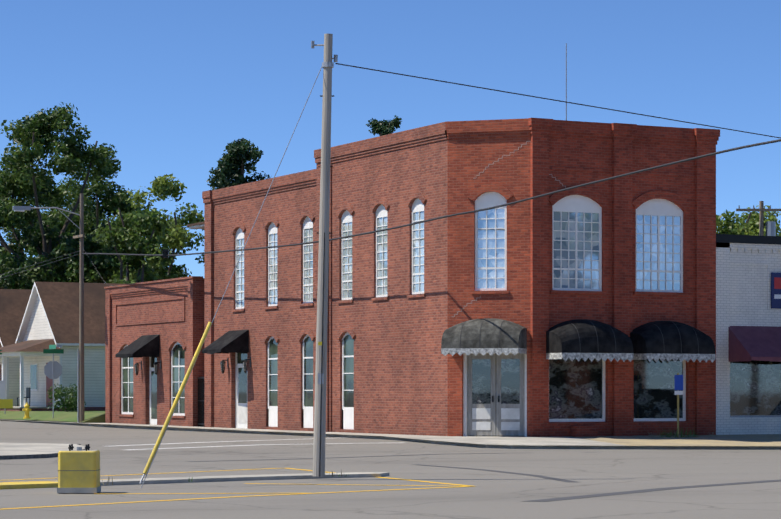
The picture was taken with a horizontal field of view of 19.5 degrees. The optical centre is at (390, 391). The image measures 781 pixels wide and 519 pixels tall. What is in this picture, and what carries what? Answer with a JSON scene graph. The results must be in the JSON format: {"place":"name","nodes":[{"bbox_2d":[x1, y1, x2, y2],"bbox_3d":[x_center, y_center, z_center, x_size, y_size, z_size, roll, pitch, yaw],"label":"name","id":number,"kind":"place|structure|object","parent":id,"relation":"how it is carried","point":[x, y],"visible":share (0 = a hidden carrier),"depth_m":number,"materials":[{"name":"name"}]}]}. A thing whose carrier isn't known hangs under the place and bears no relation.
{"place":"outdoors","nodes":[
{"label":"outdoors","id":0,"kind":"place"},
{"bbox_2d":[0,420,780,518],"bbox_3d":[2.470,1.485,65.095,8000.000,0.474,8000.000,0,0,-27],"label":"asphalt ground","id":1,"kind":"structure","parent":0,"point":[492,495],"depth_m":37.87,"materials":[{"name":"grey asphalt"}]},
{"bbox_2d":[0,289,31,405],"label":"house","id":2,"kind":"structure","parent":1,"relation":"on","point":[13,304],"depth_m":112.36,"materials":[{"name":"brick"}]},
{"bbox_2d":[0,168,56,279],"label":"tree","id":3,"kind":"object","parent":1,"relation":"on","point":[2,272],"visible":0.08,"depth_m":138.18,"materials":[{"name":"green plant"}]},
{"bbox_2d":[0,442,84,459],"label":"pavement corner","id":4,"kind":"object","parent":1,"relation":"on","point":[25,450],"visible":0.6,"depth_m":54.41,"materials":[{"name":"concrete"}]},
{"bbox_2d":[0,411,104,422],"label":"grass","id":5,"kind":"structure","parent":1,"relation":"on","point":[92,416],"depth_m":97.62,"materials":[{"name":"green plant"}]},
{"bbox_2d":[0,381,4,398],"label":"yard sign","id":6,"kind":"object","parent":5,"relation":"on","point":[2,389],"visible":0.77,"depth_m":105.22,"materials":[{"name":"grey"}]},
{"bbox_2d":[0,399,12,413],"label":"yard sign","id":7,"kind":"object","parent":5,"relation":"on","point":[6,403],"visible":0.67,"depth_m":104.07,"materials":[{"name":"yellow"}]},
{"bbox_2d":[43,345,63,417],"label":"stop sign","id":8,"kind":"object","parent":5,"relation":"on","point":[53,369],"visible":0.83,"depth_m":97.02,"materials":[{"name":"grey metal"}]},
{"bbox_2d":[47,383,85,411],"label":"shrub","id":9,"kind":"object","parent":5,"relation":"on","point":[71,402],"depth_m":100.73,"materials":[{"name":"green plant"}]},
{"bbox_2d":[1,177,104,284],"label":"tree","id":10,"kind":"object","parent":1,"relation":"on","point":[30,251],"visible":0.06,"depth_m":173.61,"materials":[{"name":"green plant"}]},
{"bbox_2d":[0,282,122,410],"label":"house","id":11,"kind":"structure","parent":1,"relation":"on","point":[51,316],"depth_m":105.64,"materials":[{"name":"wood"}]},
{"bbox_2d":[0,102,146,289],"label":"tree","id":12,"kind":"object","parent":1,"relation":"on","point":[20,178],"visible":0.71,"depth_m":130.51,"materials":[{"name":"green plant"}]},
{"bbox_2d":[57,444,100,492],"bbox_3d":[-4.533,1.114,33.174,0.570,0.700,0.570,0,0,-1],"label":"utility box","id":13,"kind":"object","parent":1,"relation":"on","point":[79,469],"depth_m":32.90,"materials":[{"name":"paint"}]},
{"bbox_2d":[24,143,156,282],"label":"tree","id":14,"kind":"object","parent":1,"relation":"on","point":[110,199],"visible":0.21,"depth_m":148.29,"materials":[{"name":"green plant"}]},
{"bbox_2d":[90,207,177,283],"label":"tree","id":15,"kind":"object","parent":1,"relation":"on","point":[154,223],"visible":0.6,"depth_m":117.64,"materials":[{"name":"green plant"}]},
{"bbox_2d":[104,276,203,426],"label":"small brick building","id":16,"kind":"structure","parent":1,"relation":"on","point":[170,312],"depth_m":87.98,"materials":[{"name":"red brick"}]},
{"bbox_2d":[115,334,160,374],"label":"awning","id":17,"kind":"object","parent":16,"relation":"attached to","point":[145,346],"visible":1,"depth_m":87.41,"materials":[{"name":"black fabric"}]},
{"bbox_2d":[197,377,203,426],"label":"alley gate","id":18,"kind":"structure","parent":16,"relation":"attached to","point":[200,400],"depth_m":83.99,"materials":[{"name":"black metal"}]},
{"bbox_2d":[0,63,780,289],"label":"overhead wires","id":19,"kind":"object","parent":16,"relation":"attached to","point":[663,165],"visible":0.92,"depth_m":57.60,"materials":[{"name":"grey"}]},
{"bbox_2d":[162,249,168,257],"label":"cable boxes","id":20,"kind":"object","parent":19,"relation":"attached to","point":[165,252],"visible":1,"depth_m":84.11,"materials":[{"name":"black metal"}]},
{"bbox_2d":[115,173,203,281],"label":"tree","id":21,"kind":"object","parent":1,"relation":"on","point":[163,187],"visible":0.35,"depth_m":123.15,"materials":[{"name":"green plant"}]},
{"bbox_2d":[166,202,203,276],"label":"tree","id":22,"kind":"object","parent":1,"relation":"on","point":[191,218],"visible":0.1,"depth_m":125.17,"materials":[{"name":"green plant"}]},
{"bbox_2d":[0,472,388,488],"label":"curb","id":23,"kind":"structure","parent":1,"relation":"on","point":[27,485],"depth_m":37.26,"materials":[{"name":"concrete"}]},
{"bbox_2d":[311,33,337,476],"bbox_3d":[-1.108,-2.286,38.136,0.446,7.405,0.222,0,0,-7],"label":"utility pole","id":24,"kind":"object","parent":23,"relation":"on","point":[321,372],"visible":1,"depth_m":38.06,"materials":[{"name":"grey wood"}]},
{"bbox_2d":[139,66,321,487],"bbox_3d":[-2.496,-1.978,36.570,0.060,6.990,4.147,0,0,41],"label":"guy wire","id":25,"kind":"object","parent":24,"relation":"attached to","point":[171,412],"visible":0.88,"depth_m":35.72,"materials":[{"name":"yellow"}]},
{"bbox_2d":[206,138,269,189],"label":"tree","id":26,"kind":"object","parent":1,"relation":"on","point":[233,164],"visible":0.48,"depth_m":129.49,"materials":[{"name":"green plant"}]},
{"bbox_2d":[366,115,402,135],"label":"tree","id":27,"kind":"object","parent":1,"relation":"on","point":[380,128],"visible":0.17,"depth_m":129.70,"materials":[{"name":"green plant"}]},
{"bbox_2d":[1,439,780,508],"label":"road markings","id":28,"kind":"object","parent":1,"relation":"on","point":[597,495],"visible":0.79,"depth_m":36.13,"materials":[{"name":"yellow paint"}]},
{"bbox_2d":[102,426,716,484],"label":"weeds","id":29,"kind":"object","parent":1,"relation":"on","point":[680,434],"visible":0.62,"depth_m":67.05,"materials":[{"name":"green"}]},
{"bbox_2d":[202,118,719,436],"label":"building","id":30,"kind":"structure","parent":1,"relation":"on","point":[627,254],"depth_m":68.07,"materials":[{"name":"red brick"}]},
{"bbox_2d":[187,222,203,228],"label":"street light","id":31,"kind":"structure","parent":30,"relation":"attached to","point":[199,225],"depth_m":84.86,"materials":[{"name":"white paint"}]},
{"bbox_2d":[202,318,714,373],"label":"awnings","id":32,"kind":"object","parent":30,"relation":"attached to","point":[586,339],"visible":1,"depth_m":65.95,"materials":[{"name":"grey fabric"}]},
{"bbox_2d":[454,141,565,316],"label":"wall crack","id":33,"kind":"object","parent":30,"relation":"attached to","point":[483,172],"depth_m":66.28,"materials":[{"name":"beige"}]},
{"bbox_2d":[566,43,566,119],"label":"roof antenna","id":34,"kind":"object","parent":30,"relation":"on","point":[566,81],"visible":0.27,"depth_m":69.92,"materials":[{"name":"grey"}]},
{"bbox_2d":[716,209,765,235],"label":"tree","id":35,"kind":"object","parent":1,"relation":"on","point":[736,228],"visible":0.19,"depth_m":120.89,"materials":[{"name":"green plant"}]},
{"bbox_2d":[716,234,780,434],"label":"white shop","id":36,"kind":"structure","parent":1,"relation":"on","point":[748,397],"depth_m":69.36,"materials":[{"name":"brick"}]},
{"bbox_2d":[728,326,780,361],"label":"awning","id":37,"kind":"object","parent":36,"relation":"attached to","point":[756,343],"visible":0.96,"depth_m":68.73,"materials":[{"name":"purple fabric"}]},
{"bbox_2d":[771,272,780,308],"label":"shop sign","id":38,"kind":"object","parent":36,"relation":"attached to","point":[775,290],"visible":1,"depth_m":69.76,"materials":[{"name":"blue"}]},
{"bbox_2d":[733,205,780,235],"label":"tree","id":39,"kind":"object","parent":1,"relation":"on","point":[754,219],"visible":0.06,"depth_m":127.33,"materials":[{"name":"green plant"}]},
{"bbox_2d":[736,201,780,235],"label":"utility pole","id":40,"kind":"object","parent":1,"relation":"on","point":[770,228],"visible":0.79,"depth_m":109.74,"materials":[{"name":"grey wood"}]},
{"bbox_2d":[0,419,780,449],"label":"pavement","id":41,"kind":"structure","parent":0,"point":[756,442],"depth_m":65.28,"materials":[{"name":"concrete"}]},
{"bbox_2d":[22,402,31,418],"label":"fire hydrant","id":42,"kind":"object","parent":41,"relation":"on","point":[26,409],"visible":1,"depth_m":98.09,"materials":[{"name":"yellow metal"}]},
{"bbox_2d":[13,193,84,422],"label":"street light","id":43,"kind":"object","parent":41,"relation":"on","point":[80,385],"visible":0.94,"depth_m":92.91,"materials":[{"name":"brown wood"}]},
{"bbox_2d":[675,373,682,436],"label":"parking sign","id":44,"kind":"object","parent":41,"relation":"on","point":[678,382],"visible":0.85,"depth_m":67.10,"materials":[{"name":"blue metal"}]},
{"bbox_2d":[0,0,780,277],"label":"sky","id":45,"kind":"structure","parent":0,"point":[168,84],"materials":[{"name":"blue"}]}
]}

